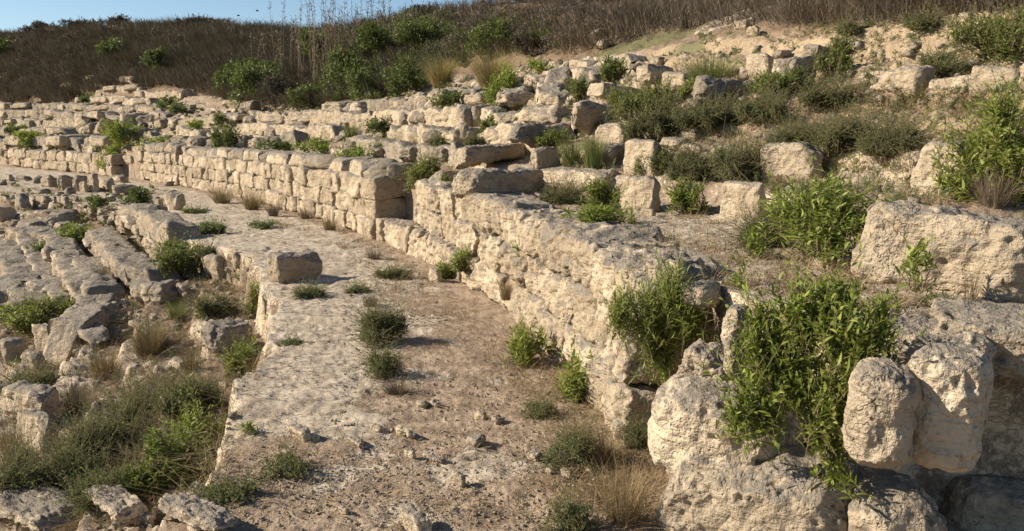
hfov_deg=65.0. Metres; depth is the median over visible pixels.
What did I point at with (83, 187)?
rock
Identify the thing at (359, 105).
rock
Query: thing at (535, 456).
stone
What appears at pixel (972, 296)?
dry tuft
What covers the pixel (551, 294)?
retaining wall
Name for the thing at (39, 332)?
boulder
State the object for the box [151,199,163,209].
stone block
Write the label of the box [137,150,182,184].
retaining wall
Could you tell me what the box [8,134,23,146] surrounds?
stone block
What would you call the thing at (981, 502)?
boulder
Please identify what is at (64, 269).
rock ledge
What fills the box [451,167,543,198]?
stone block
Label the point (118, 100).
stone block
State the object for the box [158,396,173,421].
stone
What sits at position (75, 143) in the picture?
rock ledge
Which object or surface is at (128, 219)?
rock
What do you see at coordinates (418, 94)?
rock
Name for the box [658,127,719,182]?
grey shrub
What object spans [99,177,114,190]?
rock
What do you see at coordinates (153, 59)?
leafy shrub
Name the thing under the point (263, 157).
coping block
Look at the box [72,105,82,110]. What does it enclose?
stone block
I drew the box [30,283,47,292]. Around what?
rock
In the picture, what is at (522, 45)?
dark scrub bush
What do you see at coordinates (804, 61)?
stone block
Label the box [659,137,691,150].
rock
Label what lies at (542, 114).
rock
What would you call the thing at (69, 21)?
dark scrub bush
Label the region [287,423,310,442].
stone
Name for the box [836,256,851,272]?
dry tuft
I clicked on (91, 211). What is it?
stone
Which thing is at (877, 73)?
stone block
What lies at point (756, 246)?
leafy shrub
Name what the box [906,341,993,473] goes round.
stone block
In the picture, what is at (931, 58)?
grey shrub
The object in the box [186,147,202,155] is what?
coping block
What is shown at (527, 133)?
boulder
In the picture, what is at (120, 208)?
rock ledge
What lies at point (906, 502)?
boulder
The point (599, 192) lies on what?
leafy shrub
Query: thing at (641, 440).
grey shrub
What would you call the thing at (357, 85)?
leafy shrub
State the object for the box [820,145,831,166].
stone
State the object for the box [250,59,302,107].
dark scrub bush
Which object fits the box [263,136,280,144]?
rock
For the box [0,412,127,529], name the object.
grey shrub
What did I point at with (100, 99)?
stone block
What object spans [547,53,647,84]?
rock ledge
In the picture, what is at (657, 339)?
leafy shrub
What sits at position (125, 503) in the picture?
boulder
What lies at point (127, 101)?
rock ledge
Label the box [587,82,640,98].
stone block
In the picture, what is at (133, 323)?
rock
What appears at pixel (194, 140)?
rock
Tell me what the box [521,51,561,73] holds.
leafy shrub
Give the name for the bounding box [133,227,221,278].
leafy shrub
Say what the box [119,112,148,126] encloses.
stone block
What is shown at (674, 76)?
stone block
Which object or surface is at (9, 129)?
grey shrub
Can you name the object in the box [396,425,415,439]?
stone
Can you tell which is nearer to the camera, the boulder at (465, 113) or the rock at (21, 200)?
the boulder at (465, 113)
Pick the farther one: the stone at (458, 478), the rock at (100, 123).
the rock at (100, 123)
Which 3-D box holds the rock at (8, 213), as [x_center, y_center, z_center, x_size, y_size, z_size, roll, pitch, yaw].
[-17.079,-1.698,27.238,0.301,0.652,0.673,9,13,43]
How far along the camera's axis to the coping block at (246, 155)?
28.39 m
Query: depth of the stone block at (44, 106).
63.99 m
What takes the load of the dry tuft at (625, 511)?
on the ground at (1002, 446)
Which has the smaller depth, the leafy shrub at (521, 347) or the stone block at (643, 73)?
the leafy shrub at (521, 347)
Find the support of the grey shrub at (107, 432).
on the ground at (1002, 446)
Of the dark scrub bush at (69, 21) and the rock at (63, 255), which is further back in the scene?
the dark scrub bush at (69, 21)
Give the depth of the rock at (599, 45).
24.18 m
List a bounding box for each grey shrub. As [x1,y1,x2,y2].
[0,118,26,134]
[0,345,90,399]
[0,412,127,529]
[24,438,171,524]
[41,369,178,477]
[73,358,193,438]
[77,90,93,102]
[121,311,176,352]
[127,349,240,421]
[163,100,188,114]
[168,446,269,505]
[173,274,243,320]
[178,200,208,213]
[188,208,238,234]
[189,237,216,256]
[238,423,329,485]
[245,212,278,229]
[276,330,304,346]
[290,275,341,299]
[336,278,425,348]
[339,277,377,293]
[341,323,431,381]
[364,257,421,279]
[366,126,407,153]
[423,123,453,145]
[457,120,484,145]
[489,101,519,109]
[511,394,633,475]
[511,444,627,530]
[513,374,561,419]
[521,164,593,205]
[600,391,655,456]
[611,85,690,141]
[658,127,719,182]
[665,85,757,132]
[694,113,783,182]
[713,184,804,248]
[723,70,807,122]
[744,97,865,145]
[771,63,876,107]
[786,92,911,154]
[823,95,959,157]
[826,6,894,35]
[862,65,878,78]
[883,0,964,31]
[904,42,988,75]
[906,282,980,306]
[909,40,968,65]
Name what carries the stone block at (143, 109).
on the ground at (1002, 446)
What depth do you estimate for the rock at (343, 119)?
29.14 m
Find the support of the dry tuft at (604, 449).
on the ground at (1002, 446)
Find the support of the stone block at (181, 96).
on the ground at (1002, 446)
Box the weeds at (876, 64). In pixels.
[0,10,1023,529]
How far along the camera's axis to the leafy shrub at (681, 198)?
10.60 m
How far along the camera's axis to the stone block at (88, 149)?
45.62 m
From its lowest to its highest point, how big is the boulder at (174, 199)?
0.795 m
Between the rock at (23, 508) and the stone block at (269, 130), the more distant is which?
the stone block at (269, 130)
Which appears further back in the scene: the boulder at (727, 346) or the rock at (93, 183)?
the rock at (93, 183)
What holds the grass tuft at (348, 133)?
on the ground at (1002, 446)
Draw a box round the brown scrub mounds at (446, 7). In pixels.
[2,0,619,101]
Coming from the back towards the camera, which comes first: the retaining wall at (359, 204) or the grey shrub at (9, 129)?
the grey shrub at (9, 129)
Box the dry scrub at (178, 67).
[0,0,1021,106]
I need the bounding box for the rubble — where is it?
[0,33,1021,529]
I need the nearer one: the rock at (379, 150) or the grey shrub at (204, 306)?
the grey shrub at (204, 306)
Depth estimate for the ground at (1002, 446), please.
8.83 m
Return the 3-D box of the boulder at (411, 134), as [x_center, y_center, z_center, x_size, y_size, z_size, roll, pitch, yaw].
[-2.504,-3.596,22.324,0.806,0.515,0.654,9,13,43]
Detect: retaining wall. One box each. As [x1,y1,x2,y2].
[8,148,124,175]
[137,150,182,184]
[178,154,406,238]
[376,176,728,446]
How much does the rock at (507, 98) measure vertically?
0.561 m
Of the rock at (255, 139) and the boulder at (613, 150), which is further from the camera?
the rock at (255, 139)
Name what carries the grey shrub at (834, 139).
on the ground at (1002, 446)
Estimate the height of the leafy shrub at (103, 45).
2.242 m
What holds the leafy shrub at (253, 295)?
on the ground at (1002, 446)
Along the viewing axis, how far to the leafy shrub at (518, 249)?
10.42 m
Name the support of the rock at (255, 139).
on the ground at (1002, 446)
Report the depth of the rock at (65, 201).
27.11 m
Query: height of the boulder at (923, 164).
0.680 m
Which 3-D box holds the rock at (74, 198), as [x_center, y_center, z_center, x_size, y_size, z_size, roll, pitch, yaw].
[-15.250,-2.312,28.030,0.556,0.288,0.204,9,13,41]
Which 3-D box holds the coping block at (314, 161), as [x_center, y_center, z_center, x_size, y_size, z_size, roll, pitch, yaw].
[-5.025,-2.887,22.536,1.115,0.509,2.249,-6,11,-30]
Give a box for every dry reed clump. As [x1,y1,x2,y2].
[248,32,276,58]
[254,3,286,67]
[258,78,273,108]
[279,5,303,68]
[290,0,320,79]
[304,0,333,79]
[311,0,345,67]
[328,2,361,63]
[350,0,374,52]
[365,0,395,27]
[381,0,400,46]
[391,2,412,32]
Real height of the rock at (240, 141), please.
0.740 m
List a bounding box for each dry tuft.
[0,391,32,465]
[12,292,46,313]
[51,370,108,415]
[69,336,136,381]
[90,259,115,274]
[109,310,179,358]
[168,344,212,374]
[199,184,240,203]
[233,189,270,210]
[261,200,281,215]
[294,207,312,218]
[316,212,345,230]
[353,289,383,306]
[362,244,386,259]
[367,372,421,395]
[414,55,471,88]
[457,46,526,90]
[491,272,517,300]
[576,417,639,465]
[583,448,670,528]
[588,281,598,316]
[589,311,606,345]
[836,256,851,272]
[956,165,1023,209]
[959,252,997,300]
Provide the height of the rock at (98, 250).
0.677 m
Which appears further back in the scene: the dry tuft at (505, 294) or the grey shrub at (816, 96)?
the grey shrub at (816, 96)
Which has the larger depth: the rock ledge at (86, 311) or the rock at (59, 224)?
the rock at (59, 224)
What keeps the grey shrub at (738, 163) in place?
on the ground at (1002, 446)
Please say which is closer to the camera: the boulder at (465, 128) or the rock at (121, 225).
the boulder at (465, 128)
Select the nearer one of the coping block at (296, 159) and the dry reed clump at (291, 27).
the coping block at (296, 159)
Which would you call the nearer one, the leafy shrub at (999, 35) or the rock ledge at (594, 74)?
the leafy shrub at (999, 35)
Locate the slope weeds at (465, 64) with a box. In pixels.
[218,10,566,98]
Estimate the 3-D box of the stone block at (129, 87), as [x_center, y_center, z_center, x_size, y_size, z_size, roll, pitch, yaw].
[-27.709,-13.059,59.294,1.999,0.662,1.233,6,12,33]
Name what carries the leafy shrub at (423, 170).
on the ground at (1002, 446)
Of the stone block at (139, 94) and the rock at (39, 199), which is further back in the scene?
the stone block at (139, 94)
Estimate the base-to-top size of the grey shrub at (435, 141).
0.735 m
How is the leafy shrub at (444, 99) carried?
on the ground at (1002, 446)
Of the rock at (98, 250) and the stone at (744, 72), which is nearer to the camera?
the stone at (744, 72)
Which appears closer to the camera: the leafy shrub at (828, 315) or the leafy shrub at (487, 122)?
the leafy shrub at (828, 315)
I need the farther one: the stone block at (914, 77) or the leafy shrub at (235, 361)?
the stone block at (914, 77)
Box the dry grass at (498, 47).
[0,0,1012,108]
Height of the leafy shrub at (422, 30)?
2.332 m
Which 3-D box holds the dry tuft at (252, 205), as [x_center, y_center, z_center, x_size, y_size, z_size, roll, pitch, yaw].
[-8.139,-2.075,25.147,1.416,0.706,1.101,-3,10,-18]
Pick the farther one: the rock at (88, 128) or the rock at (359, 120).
the rock at (88, 128)
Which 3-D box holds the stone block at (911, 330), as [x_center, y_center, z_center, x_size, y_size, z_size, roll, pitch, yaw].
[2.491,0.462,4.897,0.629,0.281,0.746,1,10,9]
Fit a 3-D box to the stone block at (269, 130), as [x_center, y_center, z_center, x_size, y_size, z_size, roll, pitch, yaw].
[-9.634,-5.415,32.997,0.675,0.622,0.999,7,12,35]
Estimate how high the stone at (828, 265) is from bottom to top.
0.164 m
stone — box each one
[87,206,96,219]
[142,512,153,526]
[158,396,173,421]
[187,525,200,530]
[219,381,228,388]
[231,252,241,270]
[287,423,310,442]
[338,505,348,514]
[346,435,363,447]
[370,423,384,432]
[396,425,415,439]
[398,503,431,530]
[404,448,415,458]
[416,399,428,408]
[423,450,433,456]
[427,454,445,463]
[429,267,441,282]
[429,398,439,407]
[449,470,465,487]
[466,432,485,446]
[474,410,486,420]
[491,414,504,424]
[527,449,542,461]
[530,192,541,197]
[545,467,552,474]
[560,467,570,477]
[640,207,655,215]
[739,66,747,79]
[746,25,758,35]
[772,49,791,58]
[812,256,824,267]
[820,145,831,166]
[824,255,836,268]
[958,12,974,25]
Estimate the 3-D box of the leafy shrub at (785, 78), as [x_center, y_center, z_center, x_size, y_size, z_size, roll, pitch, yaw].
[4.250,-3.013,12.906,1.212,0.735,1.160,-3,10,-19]
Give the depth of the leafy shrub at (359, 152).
21.66 m
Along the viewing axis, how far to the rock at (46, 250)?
20.95 m
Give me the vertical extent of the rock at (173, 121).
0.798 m
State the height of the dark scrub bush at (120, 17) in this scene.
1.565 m
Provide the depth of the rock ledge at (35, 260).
20.81 m
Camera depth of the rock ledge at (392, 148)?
20.68 m
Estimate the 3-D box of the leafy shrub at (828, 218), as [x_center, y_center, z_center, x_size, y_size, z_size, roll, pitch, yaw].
[2.807,-0.568,6.752,1.575,1.183,1.487,4,10,22]
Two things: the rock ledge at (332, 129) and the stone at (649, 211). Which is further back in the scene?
the rock ledge at (332, 129)
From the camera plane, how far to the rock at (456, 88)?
25.76 m
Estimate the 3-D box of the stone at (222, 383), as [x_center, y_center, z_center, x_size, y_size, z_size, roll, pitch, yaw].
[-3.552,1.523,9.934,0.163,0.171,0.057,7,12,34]
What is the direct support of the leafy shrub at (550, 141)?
on the ground at (1002, 446)
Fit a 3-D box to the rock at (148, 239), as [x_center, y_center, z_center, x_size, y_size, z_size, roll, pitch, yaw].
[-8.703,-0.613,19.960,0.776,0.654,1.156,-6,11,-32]
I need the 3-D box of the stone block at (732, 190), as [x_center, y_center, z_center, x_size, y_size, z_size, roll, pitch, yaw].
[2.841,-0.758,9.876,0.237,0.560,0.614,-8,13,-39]
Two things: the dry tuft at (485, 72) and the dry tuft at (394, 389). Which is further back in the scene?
the dry tuft at (485, 72)
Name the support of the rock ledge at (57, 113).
on the ground at (1002, 446)
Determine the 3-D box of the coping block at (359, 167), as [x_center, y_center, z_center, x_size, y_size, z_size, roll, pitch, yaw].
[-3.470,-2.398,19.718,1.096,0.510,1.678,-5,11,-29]
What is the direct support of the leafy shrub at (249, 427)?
on the ground at (1002, 446)
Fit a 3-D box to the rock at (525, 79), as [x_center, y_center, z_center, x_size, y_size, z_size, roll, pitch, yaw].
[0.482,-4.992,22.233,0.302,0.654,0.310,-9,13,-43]
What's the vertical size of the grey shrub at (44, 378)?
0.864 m
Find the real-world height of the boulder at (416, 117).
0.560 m
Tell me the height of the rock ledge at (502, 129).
1.013 m
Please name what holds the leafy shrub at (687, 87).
on the ground at (1002, 446)
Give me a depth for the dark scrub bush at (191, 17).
71.14 m
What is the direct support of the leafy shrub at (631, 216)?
on the ground at (1002, 446)
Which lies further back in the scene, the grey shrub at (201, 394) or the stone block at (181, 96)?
the stone block at (181, 96)
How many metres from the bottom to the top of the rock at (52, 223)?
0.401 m
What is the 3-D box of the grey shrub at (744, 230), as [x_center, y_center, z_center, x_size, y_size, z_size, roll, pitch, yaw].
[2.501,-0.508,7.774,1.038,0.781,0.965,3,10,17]
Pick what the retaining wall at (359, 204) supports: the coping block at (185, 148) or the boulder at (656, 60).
the coping block at (185, 148)
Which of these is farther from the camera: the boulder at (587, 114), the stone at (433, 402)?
the boulder at (587, 114)
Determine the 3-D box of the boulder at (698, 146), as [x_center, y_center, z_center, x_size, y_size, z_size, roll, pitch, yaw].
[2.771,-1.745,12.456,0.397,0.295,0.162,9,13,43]
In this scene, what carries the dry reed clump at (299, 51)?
on the ground at (1002, 446)
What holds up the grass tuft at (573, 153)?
on the ground at (1002, 446)
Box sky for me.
[0,0,512,32]
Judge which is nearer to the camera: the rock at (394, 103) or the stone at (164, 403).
the stone at (164, 403)
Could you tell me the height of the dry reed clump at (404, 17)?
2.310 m
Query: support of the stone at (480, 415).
on the ground at (1002, 446)
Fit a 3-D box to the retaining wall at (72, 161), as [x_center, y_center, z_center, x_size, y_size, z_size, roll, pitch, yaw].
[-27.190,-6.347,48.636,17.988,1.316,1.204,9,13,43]
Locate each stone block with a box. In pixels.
[0,102,12,109]
[0,111,5,117]
[0,142,7,150]
[0,337,27,362]
[4,119,15,123]
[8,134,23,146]
[12,102,36,109]
[17,120,34,127]
[25,109,36,117]
[39,103,49,109]
[42,144,52,149]
[44,110,64,116]
[46,134,90,146]
[57,104,63,109]
[58,146,67,150]
[61,111,74,117]
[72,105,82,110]
[74,112,83,117]
[78,119,92,125]
[85,145,96,152]
[87,111,119,119]
[88,105,108,110]
[89,135,114,146]
[92,96,107,103]
[103,85,115,91]
[112,97,135,102]
[119,76,135,83]
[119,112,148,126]
[123,83,138,90]
[123,155,132,164]
[132,98,145,104]
[135,91,144,97]
[138,106,155,112]
[149,111,160,119]
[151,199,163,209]
[154,119,167,128]
[176,93,184,100]
[193,129,208,135]
[249,124,257,133]
[264,126,274,135]
[266,248,322,283]
[304,127,311,138]
[319,127,329,139]
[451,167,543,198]
[454,143,525,169]
[530,147,560,169]
[543,167,619,190]
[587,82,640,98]
[595,123,627,145]
[619,175,660,211]
[623,138,661,175]
[636,63,673,85]
[662,71,689,91]
[720,180,767,219]
[746,52,773,77]
[760,141,823,182]
[770,55,817,86]
[841,357,922,470]
[851,200,1023,303]
[859,70,881,84]
[878,65,935,98]
[878,311,996,367]
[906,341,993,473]
[927,75,970,90]
[928,296,1023,380]
[968,65,1020,97]
[1018,63,1023,90]
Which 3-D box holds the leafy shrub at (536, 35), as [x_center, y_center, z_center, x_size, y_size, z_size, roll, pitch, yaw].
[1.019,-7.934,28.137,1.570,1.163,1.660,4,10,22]
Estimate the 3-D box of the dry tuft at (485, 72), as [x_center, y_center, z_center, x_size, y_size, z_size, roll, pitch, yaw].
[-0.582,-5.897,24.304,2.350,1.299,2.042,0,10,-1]
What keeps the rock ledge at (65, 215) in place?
on the ground at (1002, 446)
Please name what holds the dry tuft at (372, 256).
on the ground at (1002, 446)
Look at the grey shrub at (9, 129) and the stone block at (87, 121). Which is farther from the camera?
the grey shrub at (9, 129)
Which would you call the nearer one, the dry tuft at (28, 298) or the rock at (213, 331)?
the rock at (213, 331)
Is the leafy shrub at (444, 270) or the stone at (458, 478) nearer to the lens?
the stone at (458, 478)
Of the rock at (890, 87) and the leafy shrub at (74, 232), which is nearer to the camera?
the rock at (890, 87)
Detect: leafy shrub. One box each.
[0,36,12,55]
[0,273,76,338]
[12,127,45,149]
[16,233,46,251]
[55,211,99,244]
[68,380,218,498]
[83,191,117,210]
[92,36,126,56]
[92,140,131,169]
[98,117,143,144]
[112,185,153,207]
[122,373,226,460]
[128,131,169,149]
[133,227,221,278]
[139,45,168,70]
[151,94,181,107]
[184,115,204,129]
[190,315,261,378]
[205,120,241,147]
[211,58,241,96]
[213,111,228,126]
[224,61,284,111]
[232,57,285,84]
[236,420,260,434]
[238,271,262,318]
[247,134,298,150]
[283,78,330,109]
[283,133,335,153]
[296,22,344,58]
[313,44,376,91]
[319,138,373,160]
[342,58,392,101]
[346,14,398,60]
[364,114,393,136]
[380,132,449,192]
[382,47,428,98]
[388,5,446,52]
[425,80,463,108]
[431,168,450,181]
[434,255,454,279]
[444,238,476,274]
[462,8,519,56]
[475,112,502,132]
[481,56,524,106]
[498,314,558,369]
[509,240,525,260]
[515,22,558,46]
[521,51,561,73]
[524,328,596,408]
[532,123,573,147]
[552,65,593,104]
[555,185,630,223]
[562,158,629,208]
[574,205,719,385]
[591,48,629,82]
[602,63,694,125]
[622,193,648,224]
[623,141,686,176]
[657,170,718,214]
[674,76,696,102]
[698,204,933,502]
[723,250,755,286]
[738,222,782,259]
[740,55,816,98]
[749,127,936,267]
[804,25,863,76]
[898,237,940,293]
[905,50,1023,207]
[931,169,974,197]
[938,0,1023,63]
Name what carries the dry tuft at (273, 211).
on the ground at (1002, 446)
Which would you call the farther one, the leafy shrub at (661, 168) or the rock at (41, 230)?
the rock at (41, 230)
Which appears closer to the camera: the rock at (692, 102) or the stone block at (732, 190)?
the stone block at (732, 190)
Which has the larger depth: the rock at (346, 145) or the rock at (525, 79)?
the rock at (346, 145)
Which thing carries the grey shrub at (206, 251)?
on the ground at (1002, 446)
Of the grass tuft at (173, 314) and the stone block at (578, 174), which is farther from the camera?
the grass tuft at (173, 314)
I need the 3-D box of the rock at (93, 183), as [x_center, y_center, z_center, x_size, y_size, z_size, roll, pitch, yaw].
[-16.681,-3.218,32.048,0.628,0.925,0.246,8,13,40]
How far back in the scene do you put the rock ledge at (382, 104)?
26.90 m
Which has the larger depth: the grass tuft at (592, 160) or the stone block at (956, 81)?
the grass tuft at (592, 160)
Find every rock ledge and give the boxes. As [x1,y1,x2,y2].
[0,102,165,113]
[0,108,174,124]
[0,116,90,127]
[0,135,117,151]
[0,239,51,335]
[0,270,67,318]
[1,124,161,141]
[4,225,127,297]
[8,225,70,316]
[16,209,82,226]
[43,242,104,303]
[43,293,118,363]
[74,95,158,104]
[83,230,181,288]
[85,226,136,293]
[95,85,203,99]
[117,203,160,260]
[118,203,201,248]
[167,109,373,128]
[171,129,310,148]
[176,120,347,139]
[334,85,488,111]
[342,134,464,169]
[370,104,525,127]
[387,116,578,151]
[503,67,601,110]
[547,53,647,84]
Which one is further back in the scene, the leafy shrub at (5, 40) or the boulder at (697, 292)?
the leafy shrub at (5, 40)
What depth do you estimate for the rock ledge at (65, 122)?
56.07 m
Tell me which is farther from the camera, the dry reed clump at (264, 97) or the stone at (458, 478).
the dry reed clump at (264, 97)
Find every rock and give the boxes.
[0,206,16,222]
[0,380,59,421]
[0,473,82,530]
[3,174,14,180]
[15,175,31,179]
[15,193,31,210]
[16,408,57,452]
[25,127,46,133]
[30,195,35,207]
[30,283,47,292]
[32,229,47,231]
[33,209,52,214]
[35,195,49,208]
[40,174,56,186]
[41,244,64,261]
[48,220,57,227]
[52,127,79,134]
[53,221,67,228]
[53,253,70,260]
[57,175,73,190]
[60,196,69,205]
[69,195,79,201]
[72,175,87,190]
[77,322,109,347]
[79,181,88,192]
[82,237,91,248]
[83,122,97,133]
[89,173,98,192]
[95,241,119,256]
[96,118,119,133]
[97,300,124,323]
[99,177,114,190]
[99,214,108,223]
[101,255,108,267]
[108,213,117,220]
[110,174,128,182]
[112,183,140,194]
[115,214,130,233]
[118,127,159,143]
[120,213,136,226]
[128,319,140,327]
[130,280,157,304]
[131,224,143,242]
[143,231,151,250]
[148,279,178,304]
[151,244,158,250]
[151,491,238,530]
[167,117,179,127]
[171,356,187,373]
[187,136,209,145]
[200,318,255,354]
[207,115,219,125]
[228,114,249,122]
[234,135,253,147]
[239,100,260,113]
[243,115,255,122]
[248,137,262,147]
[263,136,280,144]
[266,115,284,124]
[290,113,312,124]
[318,114,329,122]
[321,101,351,110]
[337,114,348,124]
[341,140,355,152]
[349,99,367,112]
[356,115,363,128]
[366,144,383,157]
[389,97,408,108]
[399,145,416,162]
[414,92,427,109]
[425,88,450,107]
[430,147,448,161]
[446,86,467,90]
[460,91,492,104]
[495,90,535,107]
[521,104,571,125]
[524,73,531,83]
[531,77,545,86]
[537,89,569,104]
[556,76,571,88]
[585,80,600,86]
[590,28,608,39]
[596,39,610,49]
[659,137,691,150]
[677,131,699,142]
[683,98,705,109]
[713,144,734,152]
[733,19,749,29]
[802,44,830,55]
[844,79,868,86]
[870,82,898,93]
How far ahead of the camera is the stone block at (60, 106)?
62.14 m
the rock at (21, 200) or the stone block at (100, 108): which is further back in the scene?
the stone block at (100, 108)
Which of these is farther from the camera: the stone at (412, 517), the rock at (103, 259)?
the rock at (103, 259)
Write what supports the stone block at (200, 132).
on the ground at (1002, 446)
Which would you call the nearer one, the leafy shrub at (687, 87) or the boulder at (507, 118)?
the leafy shrub at (687, 87)
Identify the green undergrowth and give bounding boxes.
[308,3,471,105]
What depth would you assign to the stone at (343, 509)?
5.26 m
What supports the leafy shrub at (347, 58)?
on the ground at (1002, 446)
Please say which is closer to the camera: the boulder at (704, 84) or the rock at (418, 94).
the boulder at (704, 84)
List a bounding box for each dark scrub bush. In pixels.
[19,19,61,32]
[57,16,103,27]
[100,14,132,25]
[167,14,230,24]
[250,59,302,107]
[402,0,434,10]
[508,21,544,57]
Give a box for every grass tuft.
[163,298,190,321]
[340,122,362,139]
[555,136,589,167]
[577,132,610,169]
[670,51,745,85]
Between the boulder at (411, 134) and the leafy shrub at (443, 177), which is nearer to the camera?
the leafy shrub at (443, 177)
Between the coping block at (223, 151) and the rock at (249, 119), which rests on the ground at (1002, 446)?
the rock at (249, 119)
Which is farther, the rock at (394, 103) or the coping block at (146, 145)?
the coping block at (146, 145)
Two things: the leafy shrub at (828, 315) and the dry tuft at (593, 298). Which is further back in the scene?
the dry tuft at (593, 298)
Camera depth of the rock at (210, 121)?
40.38 m
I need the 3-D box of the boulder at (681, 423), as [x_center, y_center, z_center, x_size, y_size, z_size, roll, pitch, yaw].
[1.368,1.078,5.199,0.754,0.746,0.939,-9,13,-44]
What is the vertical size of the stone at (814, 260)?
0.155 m
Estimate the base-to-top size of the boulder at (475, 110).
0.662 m
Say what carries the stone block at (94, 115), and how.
on the ground at (1002, 446)
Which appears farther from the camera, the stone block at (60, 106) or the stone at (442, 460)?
the stone block at (60, 106)
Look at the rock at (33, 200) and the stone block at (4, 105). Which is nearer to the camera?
the rock at (33, 200)
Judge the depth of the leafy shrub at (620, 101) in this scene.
14.19 m
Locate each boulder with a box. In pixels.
[20,349,45,371]
[31,323,47,351]
[84,483,147,526]
[163,189,185,210]
[177,283,188,294]
[201,253,223,280]
[383,115,391,122]
[397,127,402,139]
[399,111,407,125]
[406,127,418,143]
[409,110,425,124]
[421,127,454,142]
[428,170,452,181]
[434,113,449,126]
[451,124,482,143]
[458,104,473,125]
[471,104,488,126]
[485,109,500,118]
[485,126,499,143]
[499,110,520,123]
[506,122,552,148]
[571,100,614,133]
[601,142,624,167]
[601,346,615,425]
[629,250,707,343]
[647,373,802,475]
[649,56,665,64]
[655,461,741,530]
[676,338,745,380]
[678,143,702,153]
[680,279,722,309]
[691,74,754,105]
[718,445,864,530]
[720,303,751,341]
[723,338,745,375]
[847,467,946,530]
[910,140,968,199]
[941,474,1023,530]
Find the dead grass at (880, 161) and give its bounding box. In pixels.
[0,55,1023,530]
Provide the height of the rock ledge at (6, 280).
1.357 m
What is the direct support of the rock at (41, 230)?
on the ground at (1002, 446)
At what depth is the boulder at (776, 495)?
4.60 m
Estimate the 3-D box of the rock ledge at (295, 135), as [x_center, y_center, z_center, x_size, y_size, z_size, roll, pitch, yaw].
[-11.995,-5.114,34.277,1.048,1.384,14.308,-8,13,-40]
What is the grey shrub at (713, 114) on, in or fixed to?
on the ground at (1002, 446)
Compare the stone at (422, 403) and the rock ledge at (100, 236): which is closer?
the stone at (422, 403)
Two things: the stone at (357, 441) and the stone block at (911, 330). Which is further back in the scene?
the stone at (357, 441)
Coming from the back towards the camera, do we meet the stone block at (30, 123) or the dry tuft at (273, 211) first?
the stone block at (30, 123)
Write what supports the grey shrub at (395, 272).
on the ground at (1002, 446)
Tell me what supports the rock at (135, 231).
on the ground at (1002, 446)
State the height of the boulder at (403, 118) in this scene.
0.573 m
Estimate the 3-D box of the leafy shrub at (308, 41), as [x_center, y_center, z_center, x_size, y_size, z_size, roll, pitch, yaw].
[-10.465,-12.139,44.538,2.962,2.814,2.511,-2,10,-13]
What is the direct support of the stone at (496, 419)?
on the ground at (1002, 446)
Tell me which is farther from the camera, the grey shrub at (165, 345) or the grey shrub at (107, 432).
the grey shrub at (165, 345)
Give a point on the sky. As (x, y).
(14, 14)
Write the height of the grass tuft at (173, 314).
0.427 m
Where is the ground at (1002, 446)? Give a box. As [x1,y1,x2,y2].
[0,0,1023,530]
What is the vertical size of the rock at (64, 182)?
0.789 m
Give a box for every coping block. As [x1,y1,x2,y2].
[140,141,152,151]
[149,142,162,152]
[155,142,167,152]
[164,142,184,152]
[171,143,186,154]
[182,145,201,154]
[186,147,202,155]
[196,147,219,156]
[206,147,232,156]
[217,147,238,158]
[228,148,253,159]
[243,149,267,160]
[250,149,278,160]
[259,151,271,161]
[266,150,307,164]
[289,152,320,166]
[303,154,357,169]
[329,156,375,172]
[349,158,397,177]
[363,162,418,180]
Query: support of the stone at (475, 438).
on the ground at (1002, 446)
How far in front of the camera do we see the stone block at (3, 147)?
56.27 m
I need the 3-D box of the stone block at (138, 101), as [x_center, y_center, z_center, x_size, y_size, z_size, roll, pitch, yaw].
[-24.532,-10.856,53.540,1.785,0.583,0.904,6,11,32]
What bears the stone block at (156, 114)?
on the ground at (1002, 446)
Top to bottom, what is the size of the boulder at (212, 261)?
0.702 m
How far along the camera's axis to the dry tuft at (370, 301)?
11.49 m
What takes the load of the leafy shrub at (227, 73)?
on the ground at (1002, 446)
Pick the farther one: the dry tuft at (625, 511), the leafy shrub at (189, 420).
the leafy shrub at (189, 420)
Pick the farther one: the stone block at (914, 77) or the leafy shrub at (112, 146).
the leafy shrub at (112, 146)
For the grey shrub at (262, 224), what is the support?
on the ground at (1002, 446)
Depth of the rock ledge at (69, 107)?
56.84 m
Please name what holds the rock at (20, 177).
on the ground at (1002, 446)
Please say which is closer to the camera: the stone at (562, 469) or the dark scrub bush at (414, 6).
the stone at (562, 469)
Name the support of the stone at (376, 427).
on the ground at (1002, 446)
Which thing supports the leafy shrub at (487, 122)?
on the ground at (1002, 446)
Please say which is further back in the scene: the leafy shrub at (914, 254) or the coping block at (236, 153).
the coping block at (236, 153)
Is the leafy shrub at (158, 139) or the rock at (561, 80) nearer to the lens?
the rock at (561, 80)
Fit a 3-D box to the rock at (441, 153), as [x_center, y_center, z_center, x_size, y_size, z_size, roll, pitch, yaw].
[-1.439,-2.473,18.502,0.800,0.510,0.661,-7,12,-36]
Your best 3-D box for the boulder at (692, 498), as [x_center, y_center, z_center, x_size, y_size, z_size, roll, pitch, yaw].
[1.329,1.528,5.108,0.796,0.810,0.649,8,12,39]
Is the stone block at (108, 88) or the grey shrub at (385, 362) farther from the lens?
the stone block at (108, 88)

